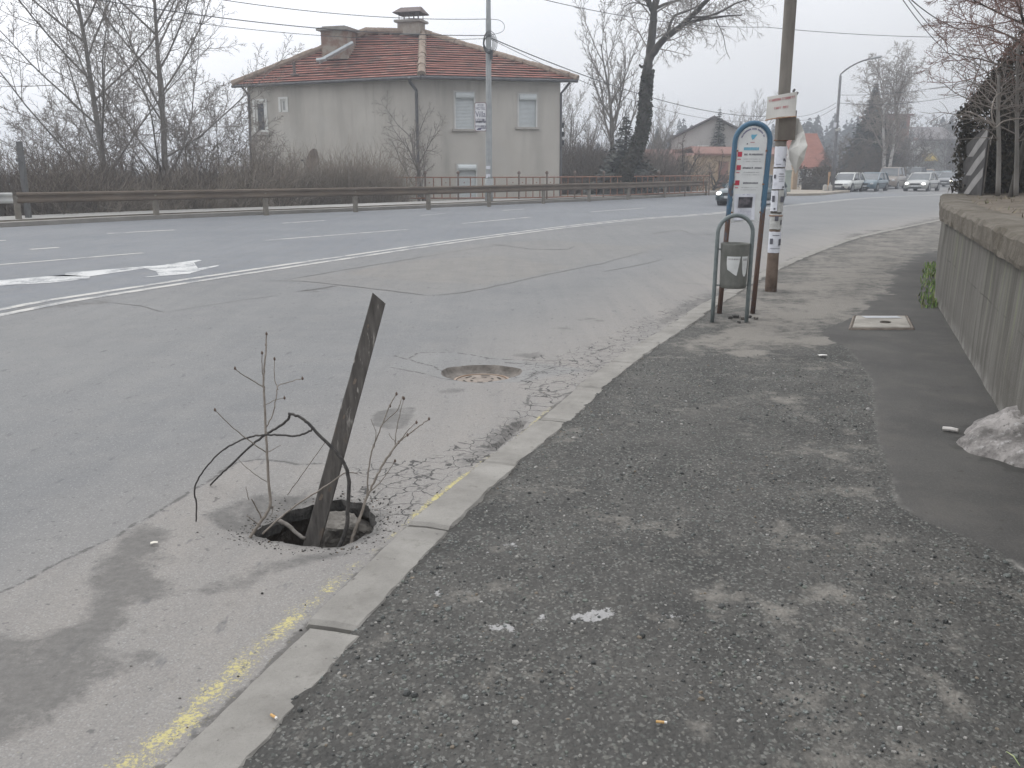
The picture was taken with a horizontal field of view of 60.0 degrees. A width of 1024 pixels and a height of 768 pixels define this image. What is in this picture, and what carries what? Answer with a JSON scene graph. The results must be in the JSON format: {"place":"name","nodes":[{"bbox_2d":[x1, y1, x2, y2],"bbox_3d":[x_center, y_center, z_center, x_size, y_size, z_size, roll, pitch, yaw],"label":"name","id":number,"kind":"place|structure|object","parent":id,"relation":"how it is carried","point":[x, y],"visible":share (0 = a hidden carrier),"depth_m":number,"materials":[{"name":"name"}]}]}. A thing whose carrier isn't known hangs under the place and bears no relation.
{"place":"outdoors","nodes":[
{"label":"outdoors","id":0,"kind":"place"},
{"bbox_2d":[0,190,717,221],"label":"pavement","id":1,"kind":"structure","parent":0,"point":[73,215],"depth_m":34.37,"materials":[{"name":"concrete"}]},
{"bbox_2d":[15,141,31,217],"bbox_3d":[-15.114,-6.161,27.456,0.160,2.600,0.270,0,14,0],"label":"concrete post","id":2,"kind":"object","parent":1,"relation":"on","point":[20,159],"visible":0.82,"depth_m":27.39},
{"bbox_2d":[0,181,707,218],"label":"guardrail","id":3,"kind":"object","parent":1,"relation":"on","point":[154,196],"visible":0.97,"depth_m":32.87,"materials":[{"name":"metal"}]},
{"bbox_2d":[371,90,447,200],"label":"bare tree","id":4,"kind":"object","parent":1,"relation":"on","point":[413,157],"visible":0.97,"depth_m":44.38,"materials":[{"name":"brown plant"}]},
{"bbox_2d":[483,0,496,200],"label":"steel pole","id":5,"kind":"object","parent":1,"relation":"on","point":[488,102],"visible":0.98,"depth_m":41.62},
{"bbox_2d":[52,0,482,39],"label":"overhead wire","id":6,"kind":"object","parent":5,"relation":"attached to","point":[271,31],"visible":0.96,"depth_m":35.55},
{"bbox_2d":[99,0,486,35],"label":"overhead wire","id":7,"kind":"object","parent":5,"relation":"attached to","point":[289,25],"visible":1,"depth_m":35.26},
{"bbox_2d":[475,102,485,130],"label":"sign","id":8,"kind":"object","parent":5,"relation":"attached to","point":[480,116],"visible":1,"depth_m":41.87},
{"bbox_2d":[389,171,710,200],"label":"garden fence","id":9,"kind":"object","parent":1,"relation":"on","point":[546,177],"visible":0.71,"depth_m":46.58,"materials":[{"name":"metal"}]},
{"bbox_2d":[662,134,703,191],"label":"orchard tree","id":10,"kind":"object","parent":1,"relation":"on","point":[687,179],"visible":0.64,"depth_m":60.80,"materials":[{"name":"brown plant"}]},
{"bbox_2d":[598,0,777,182],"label":"leaning tree","id":11,"kind":"object","parent":1,"relation":"on","point":[640,137],"visible":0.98,"depth_m":48.80,"materials":[{"name":"grey plant"}]},
{"bbox_2d":[0,185,957,767],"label":"road","id":12,"kind":"structure","parent":0,"point":[118,433],"depth_m":6.52,"materials":[{"name":"asphalt"}]},
{"bbox_2d":[0,260,218,285],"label":"arrow marking","id":13,"kind":"object","parent":12,"relation":"on","point":[187,267],"visible":1,"depth_m":14.21,"materials":[{"name":"paint"}]},
{"bbox_2d":[214,332,303,537],"bbox_3d":[-1.131,0.233,4.060,0.125,0.919,0.441,10,17,35],"label":"bare sapling","id":14,"kind":"object","parent":12,"relation":"on","point":[252,533],"visible":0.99,"depth_m":4.05,"materials":[{"name":"brown plant"}]},
{"bbox_2d":[194,412,350,546],"bbox_3d":[-1.247,0.426,4.151,1.010,0.650,0.364,9,16,32],"label":"dark branch","id":15,"kind":"object","parent":12,"relation":"on","point":[342,460],"visible":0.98,"depth_m":4.03,"materials":[{"name":"brown plant"}]},
{"bbox_2d":[250,499,376,546],"bbox_3d":[-0.878,0.963,4.319,0.595,0.630,0.653,6,15,22],"label":"pothole","id":16,"kind":"object","parent":12,"relation":"in","point":[298,520],"visible":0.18,"depth_m":4.43,"materials":[{"name":"asphalt"}]},
{"bbox_2d":[321,511,359,547],"bbox_3d":[-0.864,0.757,4.435,0.186,0.220,0.210,-6,15,-23],"label":"concrete lump","id":17,"kind":"object","parent":16,"relation":"in","point":[334,530],"visible":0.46,"depth_m":4.35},
{"bbox_2d":[303,293,385,546],"bbox_3d":[-0.812,0.286,4.127,0.530,1.396,0.063,-8,16,-30],"label":"wooden plank","id":18,"kind":"object","parent":16,"relation":"in","point":[339,444],"visible":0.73,"depth_m":4.12,"materials":[{"name":"brown wood"}]},
{"bbox_2d":[349,392,429,543],"bbox_3d":[-0.574,0.388,4.126,0.441,0.708,0.148,-5,15,-21],"label":"budding twig","id":19,"kind":"object","parent":16,"relation":"on","point":[371,489],"visible":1,"depth_m":4.08,"materials":[{"name":"brown plant"}]},
{"bbox_2d":[0,208,638,264],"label":"dashed line marking","id":20,"kind":"object","parent":12,"relation":"on","point":[272,239],"visible":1,"depth_m":21.90,"materials":[{"name":"paint"}]},
{"bbox_2d":[105,329,625,760],"bbox_3d":[-0.227,0.253,5.867,1.009,0.060,7.254,5,14,19],"label":"gutter grit","id":21,"kind":"object","parent":12,"relation":"on","point":[387,517],"visible":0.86,"depth_m":4.14,"materials":[{"name":"gravel"}]},
{"bbox_2d":[119,223,706,311],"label":"road seams","id":22,"kind":"object","parent":12,"relation":"on","point":[437,254],"visible":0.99,"depth_m":13.06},
{"bbox_2d":[0,192,957,315],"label":"double line marking","id":23,"kind":"object","parent":12,"relation":"on","point":[31,308],"visible":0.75,"depth_m":14.35,"materials":[{"name":"paint"}]},
{"bbox_2d":[441,365,521,379],"bbox_3d":[-0.250,-0.051,7.281,0.670,0.084,0.629,0,14,0],"label":"road recess","id":24,"kind":"object","parent":12,"relation":"in","point":[453,373],"visible":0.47,"depth_m":7.51,"materials":[{"name":"asphalt"}]},
{"bbox_2d":[454,374,508,382],"bbox_3d":[-0.244,-0.002,7.251,0.470,0.072,0.470,0,14,0],"label":"manhole cover","id":25,"kind":"object","parent":24,"relation":"in","point":[479,378],"visible":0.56,"depth_m":7.30,"materials":[{"name":"metal"}]},
{"bbox_2d":[715,175,786,204],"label":"dark green car","id":26,"kind":"object","parent":12,"relation":"on","point":[721,196],"visible":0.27,"depth_m":41.28,"materials":[{"name":"paint"}]},
{"bbox_2d":[829,172,865,191],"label":"white hatchback","id":27,"kind":"object","parent":12,"relation":"on","point":[851,181],"visible":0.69,"depth_m":66.73,"materials":[{"name":"paint"}]},
{"bbox_2d":[854,172,888,190],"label":"blue car","id":28,"kind":"object","parent":12,"relation":"on","point":[876,181],"visible":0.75,"depth_m":68.69,"materials":[{"name":"paint"}]},
{"bbox_2d":[880,167,906,188],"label":"beige car","id":29,"kind":"object","parent":12,"relation":"on","point":[896,176],"visible":0.55,"depth_m":76.77,"materials":[{"name":"paint"}]},
{"bbox_2d":[903,172,939,190],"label":"silver car","id":30,"kind":"object","parent":12,"relation":"on","point":[927,181],"visible":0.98,"depth_m":68.61,"materials":[{"name":"paint"}]},
{"bbox_2d":[0,0,1023,174],"label":"sky","id":31,"kind":"structure","parent":0,"point":[543,29],"materials":[{"name":"white"}]},
{"bbox_2d":[242,221,1023,767],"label":"pavement","id":32,"kind":"structure","parent":0,"point":[922,383],"depth_m":3.52,"materials":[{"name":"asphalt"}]},
{"bbox_2d":[710,213,754,322],"bbox_3d":[2.310,-1.178,9.283,0.308,1.197,0.308,13,19,43],"label":"litter bin","id":33,"kind":"object","parent":32,"relation":"on","point":[735,267],"visible":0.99,"depth_m":9.18,"materials":[{"name":"metal"}]},
{"bbox_2d":[717,120,772,313],"bbox_3d":[2.553,-1.767,9.745,0.496,2.166,0.082,0,14,0],"label":"bus stop sign","id":34,"kind":"object","parent":32,"relation":"on","point":[751,152],"visible":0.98,"depth_m":9.61,"materials":[{"name":"metal"}]},
{"bbox_2d":[734,194,755,219],"bbox_3d":[2.539,-1.932,9.687,0.234,0.287,0.025,0,14,0],"label":"taped notice","id":35,"kind":"object","parent":34,"relation":"attached to","point":[744,204],"visible":0.85,"depth_m":9.68,"materials":[{"name":"paper"}]},
{"bbox_2d":[765,0,796,291],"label":"utility pole","id":36,"kind":"object","parent":32,"relation":"on","point":[785,129],"visible":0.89,"depth_m":11.18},
{"bbox_2d":[768,231,780,252],"bbox_3d":[3.445,-1.855,11.610,0.162,0.277,0.072,0,14,0],"label":"pole notice","id":37,"kind":"object","parent":36,"relation":"attached to","point":[774,242],"visible":1,"depth_m":11.60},
{"bbox_2d":[772,168,785,188],"bbox_3d":[3.441,-2.640,11.415,0.158,0.263,0.062,1,14,4],"label":"pole notice","id":38,"kind":"object","parent":36,"relation":"attached to","point":[778,178],"visible":1,"depth_m":11.41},
{"bbox_2d":[774,146,786,166],"bbox_3d":[3.445,-2.908,11.352,0.158,0.259,0.065,0,14,0],"label":"pole notice","id":39,"kind":"object","parent":36,"relation":"attached to","point":[780,156],"visible":1,"depth_m":11.34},
{"bbox_2d":[765,89,807,173],"bbox_3d":[3.458,-3.194,11.236,0.560,1.040,0.245,0,14,0],"label":"cloth banner","id":40,"kind":"object","parent":36,"relation":"attached to","point":[781,106],"visible":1,"depth_m":11.15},
{"bbox_2d":[849,315,914,329],"bbox_3d":[3.859,-0.624,9.309,0.631,0.106,1.066,5,14,19],"label":"access hatch","id":41,"kind":"object","parent":32,"relation":"on","point":[881,322],"visible":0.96,"depth_m":9.19,"materials":[{"name":"concrete"}]},
{"bbox_2d":[917,261,937,307],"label":"weeds","id":42,"kind":"object","parent":32,"relation":"on","point":[931,296],"visible":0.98,"depth_m":12.20,"materials":[{"name":"green plant"}]},
{"bbox_2d":[935,193,1023,414],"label":"retaining wall","id":43,"kind":"structure","parent":32,"relation":"on","point":[979,288],"depth_m":6.97,"materials":[{"name":"concrete"}]},
{"bbox_2d":[958,126,989,195],"bbox_3d":[7.662,-3.493,14.737,0.082,1.462,1.111,2,14,8],"label":"chevron board","id":44,"kind":"object","parent":43,"relation":"on","point":[974,166],"visible":0.75,"depth_m":14.51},
{"bbox_2d":[956,405,1023,467],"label":"snow heap","id":45,"kind":"object","parent":32,"relation":"on","point":[999,436],"visible":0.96,"depth_m":5.04,"materials":[{"name":"snow"}]},
{"bbox_2d":[720,185,849,195],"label":"verge pavement","id":46,"kind":"structure","parent":0,"point":[796,192],"depth_m":60.16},
{"bbox_2d":[797,165,837,189],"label":"clipped hedge","id":47,"kind":"object","parent":46,"relation":"on","point":[818,180],"visible":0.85,"depth_m":67.13,"materials":[{"name":"grey plant"}]},
{"bbox_2d":[830,55,881,190],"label":"street lamp","id":48,"kind":"object","parent":46,"relation":"on","point":[837,129],"visible":0.98,"depth_m":63.33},
{"bbox_2d":[968,193,1023,217],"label":"bank","id":49,"kind":"structure","parent":0,"point":[1016,204],"depth_m":11.23,"materials":[{"name":"soil"}]},
{"bbox_2d":[916,0,1023,102],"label":"reddish tree","id":50,"kind":"object","parent":49,"relation":"on","point":[998,9],"visible":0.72,"depth_m":13.89,"materials":[{"name":"brown plant"}]},
{"bbox_2d":[917,0,1023,196],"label":"reddish tree","id":51,"kind":"object","parent":49,"relation":"on","point":[1021,151],"visible":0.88,"depth_m":13.19,"materials":[{"name":"brown plant"}]},
{"bbox_2d":[922,20,1023,195],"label":"thin tree","id":52,"kind":"object","parent":49,"relation":"on","point":[998,101],"visible":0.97,"depth_m":12.50,"materials":[{"name":"brown plant"}]},
{"bbox_2d":[947,31,1023,193],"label":"thuja hedge","id":53,"kind":"object","parent":49,"relation":"on","point":[1007,151],"visible":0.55,"depth_m":14.75,"materials":[{"name":"green plant"}]},
{"bbox_2d":[948,22,1023,195],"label":"thin tree","id":54,"kind":"object","parent":49,"relation":"on","point":[1016,163],"visible":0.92,"depth_m":12.60,"materials":[{"name":"brown plant"}]},
{"bbox_3d":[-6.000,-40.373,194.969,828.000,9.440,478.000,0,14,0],"label":"ground","id":55,"kind":"structure","parent":0,"visible":0},
{"bbox_2d":[0,95,106,176],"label":"understorey tree","id":56,"kind":"object","parent":55,"relation":"on","point":[30,128],"visible":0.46,"depth_m":39.70,"materials":[{"name":"brown plant"}]},
{"bbox_2d":[0,143,113,215],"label":"thicket shrub","id":57,"kind":"object","parent":55,"relation":"on","point":[21,204],"visible":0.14,"depth_m":30.03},
{"bbox_2d":[0,138,129,216],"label":"thicket shrub","id":58,"kind":"object","parent":55,"relation":"on","point":[54,190],"visible":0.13,"depth_m":30.69,"materials":[{"name":"plant"}]},
{"bbox_2d":[6,95,140,177],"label":"understorey tree","id":59,"kind":"object","parent":55,"relation":"on","point":[77,113],"visible":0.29,"depth_m":43.30,"materials":[{"name":"brown plant"}]},
{"bbox_2d":[0,135,150,214],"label":"straw shrub","id":60,"kind":"object","parent":55,"relation":"on","point":[101,207],"visible":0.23,"depth_m":31.15,"materials":[{"name":"plant"}]},
{"bbox_2d":[0,112,154,214],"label":"thicket shrub","id":61,"kind":"object","parent":55,"relation":"on","point":[76,161],"visible":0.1,"depth_m":32.24,"materials":[{"name":"plant"}]},
{"bbox_2d":[5,134,177,210],"bbox_3d":[-16.457,-7.566,34.301,7.129,4.439,6.573,0,14,0],"label":"thicket shrub","id":62,"kind":"object","parent":55,"relation":"on","point":[101,170],"visible":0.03,"depth_m":33.81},
{"bbox_2d":[44,79,157,185],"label":"understorey tree","id":63,"kind":"object","parent":55,"relation":"on","point":[108,139],"visible":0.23,"depth_m":40.53,"materials":[{"name":"brown plant"}]},
{"bbox_2d":[0,0,246,176],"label":"ash tree","id":64,"kind":"object","parent":55,"relation":"on","point":[99,127],"visible":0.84,"depth_m":34.72,"materials":[{"name":"grey plant"}]},
{"bbox_2d":[100,158,198,211],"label":"straw shrub","id":65,"kind":"object","parent":55,"relation":"on","point":[149,207],"visible":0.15,"depth_m":33.33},
{"bbox_2d":[92,147,221,210],"bbox_3d":[-14.483,-7.514,35.412,6.493,3.920,5.352,-13,18,-42],"label":"thicket shrub","id":66,"kind":"object","parent":55,"relation":"on","point":[155,179],"visible":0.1,"depth_m":34.84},
{"bbox_2d":[32,0,302,183],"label":"ash tree","id":67,"kind":"object","parent":55,"relation":"on","point":[161,108],"visible":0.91,"depth_m":35.44,"materials":[{"name":"grey plant"}]},
{"bbox_2d":[91,122,251,209],"bbox_3d":[-13.611,-8.195,36.030,6.244,4.978,7.503,-7,15,-27],"label":"thicket shrub","id":68,"kind":"object","parent":55,"relation":"on","point":[180,178],"visible":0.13,"depth_m":35.23,"materials":[{"name":"plant"}]},
{"bbox_2d":[149,90,246,178],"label":"understorey tree","id":69,"kind":"object","parent":55,"relation":"on","point":[180,121],"visible":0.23,"depth_m":44.29,"materials":[{"name":"brown plant"}]},
{"bbox_2d":[142,148,274,209],"bbox_3d":[-12.550,-7.796,35.684,5.097,3.625,5.493,4,14,15],"label":"straw shrub","id":70,"kind":"object","parent":55,"relation":"on","point":[218,203],"visible":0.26,"depth_m":35.01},
{"bbox_2d":[146,78,290,186],"bbox_3d":[-13.021,-9.738,40.152,6.333,7.759,5.107,-8,16,-29],"label":"understorey tree","id":71,"kind":"object","parent":55,"relation":"on","point":[196,151],"visible":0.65,"depth_m":39.82,"materials":[{"name":"brown plant"}]},
{"bbox_2d":[175,137,316,207],"bbox_3d":[-11.114,-8.401,37.421,6.072,4.007,5.634,-7,15,-25],"label":"straw shrub","id":72,"kind":"object","parent":55,"relation":"on","point":[258,202],"visible":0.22,"depth_m":36.97,"materials":[{"name":"plant"}]},
{"bbox_2d":[201,116,295,180],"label":"understorey tree","id":73,"kind":"object","parent":55,"relation":"on","point":[245,145],"visible":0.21,"depth_m":43.45,"materials":[{"name":"brown plant"}]},
{"bbox_2d":[178,139,320,206],"bbox_3d":[-12.070,-8.475,38.696,7.171,4.267,5.352,5,14,18],"label":"thicket shrub","id":74,"kind":"object","parent":55,"relation":"on","point":[278,179],"visible":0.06,"depth_m":38.00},
{"bbox_2d":[208,127,344,204],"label":"straw shrub","id":75,"kind":"object","parent":55,"relation":"on","point":[291,162],"visible":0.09,"depth_m":40.87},
{"bbox_2d":[269,136,384,204],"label":"straw shrub","id":76,"kind":"object","parent":55,"relation":"on","point":[315,178],"visible":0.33,"depth_m":41.62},
{"bbox_2d":[301,140,399,204],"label":"straw shrub","id":77,"kind":"object","parent":55,"relation":"on","point":[357,178],"visible":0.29,"depth_m":41.99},
{"bbox_2d":[0,192,716,226],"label":"kerb","id":78,"kind":"structure","parent":55,"relation":"on","point":[109,219],"depth_m":33.07,"materials":[{"name":"concrete"}]},
{"bbox_2d":[308,131,427,203],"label":"straw shrub","id":79,"kind":"object","parent":55,"relation":"on","point":[380,180],"visible":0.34,"depth_m":42.77,"materials":[{"name":"plant"}]},
{"bbox_2d":[357,160,424,201],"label":"straw shrub","id":80,"kind":"object","parent":55,"relation":"on","point":[403,182],"visible":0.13,"depth_m":43.43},
{"bbox_2d":[231,7,578,201],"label":"house","id":81,"kind":"structure","parent":55,"relation":"on","point":[328,91],"depth_m":49.15,"materials":[{"name":"paint"}]},
{"bbox_2d":[251,99,270,134],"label":"window","id":82,"kind":"structure","parent":81,"relation":"in","point":[264,110],"depth_m":51.73,"materials":[{"name":"white glass"}]},
{"bbox_2d":[452,90,475,130],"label":"window","id":83,"kind":"structure","parent":81,"relation":"in","point":[457,94],"depth_m":48.19,"materials":[{"name":"plastic"}]},
{"bbox_2d":[455,163,477,199],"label":"window","id":84,"kind":"structure","parent":81,"relation":"in","point":[461,167],"depth_m":49.05,"materials":[{"name":"plastic"}]},
{"bbox_2d":[515,92,539,128],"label":"window","id":85,"kind":"structure","parent":81,"relation":"in","point":[522,97],"depth_m":48.88,"materials":[{"name":"plastic"}]},
{"bbox_2d":[165,219,939,767],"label":"kerb","id":86,"kind":"structure","parent":55,"relation":"on","point":[239,731],"depth_m":3.39,"materials":[{"name":"concrete"}]},
{"bbox_2d":[562,79,596,158],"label":"upright bare tree","id":87,"kind":"object","parent":55,"relation":"on","point":[572,122],"visible":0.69,"depth_m":76.36,"materials":[{"name":"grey plant"}]},
{"bbox_2d":[559,130,612,194],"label":"thicket shrub","id":88,"kind":"object","parent":55,"relation":"on","point":[564,164],"visible":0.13,"depth_m":59.16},
{"bbox_2d":[577,96,609,156],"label":"upright bare tree","id":89,"kind":"object","parent":55,"relation":"on","point":[597,124],"visible":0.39,"depth_m":80.57,"materials":[{"name":"grey plant"}]},
{"bbox_2d":[559,116,660,193],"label":"thicket shrub","id":90,"kind":"object","parent":55,"relation":"on","point":[574,148],"visible":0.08,"depth_m":61.05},
{"bbox_2d":[562,133,666,194],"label":"thicket shrub","id":91,"kind":"object","parent":55,"relation":"on","point":[592,169],"visible":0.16,"depth_m":57.52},
{"bbox_2d":[572,0,658,162],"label":"upright bare tree","id":92,"kind":"object","parent":55,"relation":"on","point":[613,123],"visible":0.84,"depth_m":59.95,"materials":[{"name":"grey plant"}]},
{"bbox_2d":[577,113,668,195],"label":"young spruce","id":93,"kind":"object","parent":55,"relation":"on","point":[614,166],"visible":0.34,"depth_m":54.78,"materials":[{"name":"green plant"}]},
{"bbox_2d":[597,141,699,191],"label":"thicket shrub","id":94,"kind":"object","parent":55,"relation":"on","point":[667,173],"visible":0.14,"depth_m":59.64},
{"bbox_2d":[649,102,680,164],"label":"upright bare tree","id":95,"kind":"object","parent":55,"relation":"on","point":[658,135],"visible":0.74,"depth_m":75.40,"materials":[{"name":"grey plant"}]},
{"bbox_2d":[644,128,720,190],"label":"thicket shrub","id":96,"kind":"object","parent":55,"relation":"on","point":[692,173],"visible":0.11,"depth_m":63.23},
{"bbox_2d":[666,115,743,148],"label":"gabled house","id":97,"kind":"structure","parent":55,"relation":"on","point":[704,131],"depth_m":88.34,"materials":[{"name":"paint"}]},
{"bbox_2d":[706,149,729,190],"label":"orchard tree","id":98,"kind":"object","parent":55,"relation":"on","point":[715,186],"visible":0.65,"depth_m":63.99,"materials":[{"name":"grey plant"}]},
{"bbox_2d":[674,146,774,190],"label":"beige annex","id":99,"kind":"object","parent":55,"relation":"on","point":[715,151],"visible":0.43,"depth_m":74.81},
{"bbox_2d":[562,113,984,177],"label":"forest","id":100,"kind":"object","parent":55,"relation":"on","point":[817,128],"visible":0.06,"depth_m":199.68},
{"bbox_2d":[785,133,830,184],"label":"red roof house","id":101,"kind":"structure","parent":55,"relation":"on","point":[814,149],"depth_m":103.58,"materials":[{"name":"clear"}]},
{"bbox_2d":[816,133,861,175],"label":"roadside thicket","id":102,"kind":"object","parent":55,"relation":"on","point":[831,159],"visible":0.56,"depth_m":84.84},
{"bbox_2d":[836,130,879,172],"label":"roadside thicket","id":103,"kind":"object","parent":55,"relation":"on","point":[852,163],"visible":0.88,"depth_m":79.18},
{"bbox_2d":[837,84,903,172],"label":"spruce","id":104,"kind":"object","parent":55,"relation":"on","point":[859,130],"visible":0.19,"depth_m":91.59,"materials":[{"name":"green plant"}]},
{"bbox_2d":[858,135,897,171],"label":"roadside thicket","id":105,"kind":"object","parent":55,"relation":"on","point":[873,161],"visible":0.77,"depth_m":81.09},
{"bbox_2d":[840,39,931,166],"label":"birch","id":106,"kind":"object","parent":55,"relation":"on","point":[895,96],"visible":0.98,"depth_m":84.76,"materials":[{"name":"grey plant"}]},
{"bbox_2d":[866,135,920,177],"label":"roadside thicket","id":107,"kind":"object","parent":55,"relation":"on","point":[902,158],"visible":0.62,"depth_m":87.39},
{"bbox_2d":[888,104,944,166],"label":"roadside thicket","id":108,"kind":"object","parent":55,"relation":"on","point":[918,135],"visible":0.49,"depth_m":122.54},
{"bbox_2d":[895,126,937,167],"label":"roadside thicket","id":109,"kind":"object","parent":55,"relation":"on","point":[924,150],"visible":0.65,"depth_m":96.31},
{"bbox_2d":[910,127,958,170],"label":"shop building","id":110,"kind":"structure","parent":55,"relation":"on","point":[937,130],"depth_m":133.74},
{"bbox_2d":[921,114,962,170],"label":"roadside thicket","id":111,"kind":"object","parent":55,"relation":"on","point":[948,135],"visible":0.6,"depth_m":130.76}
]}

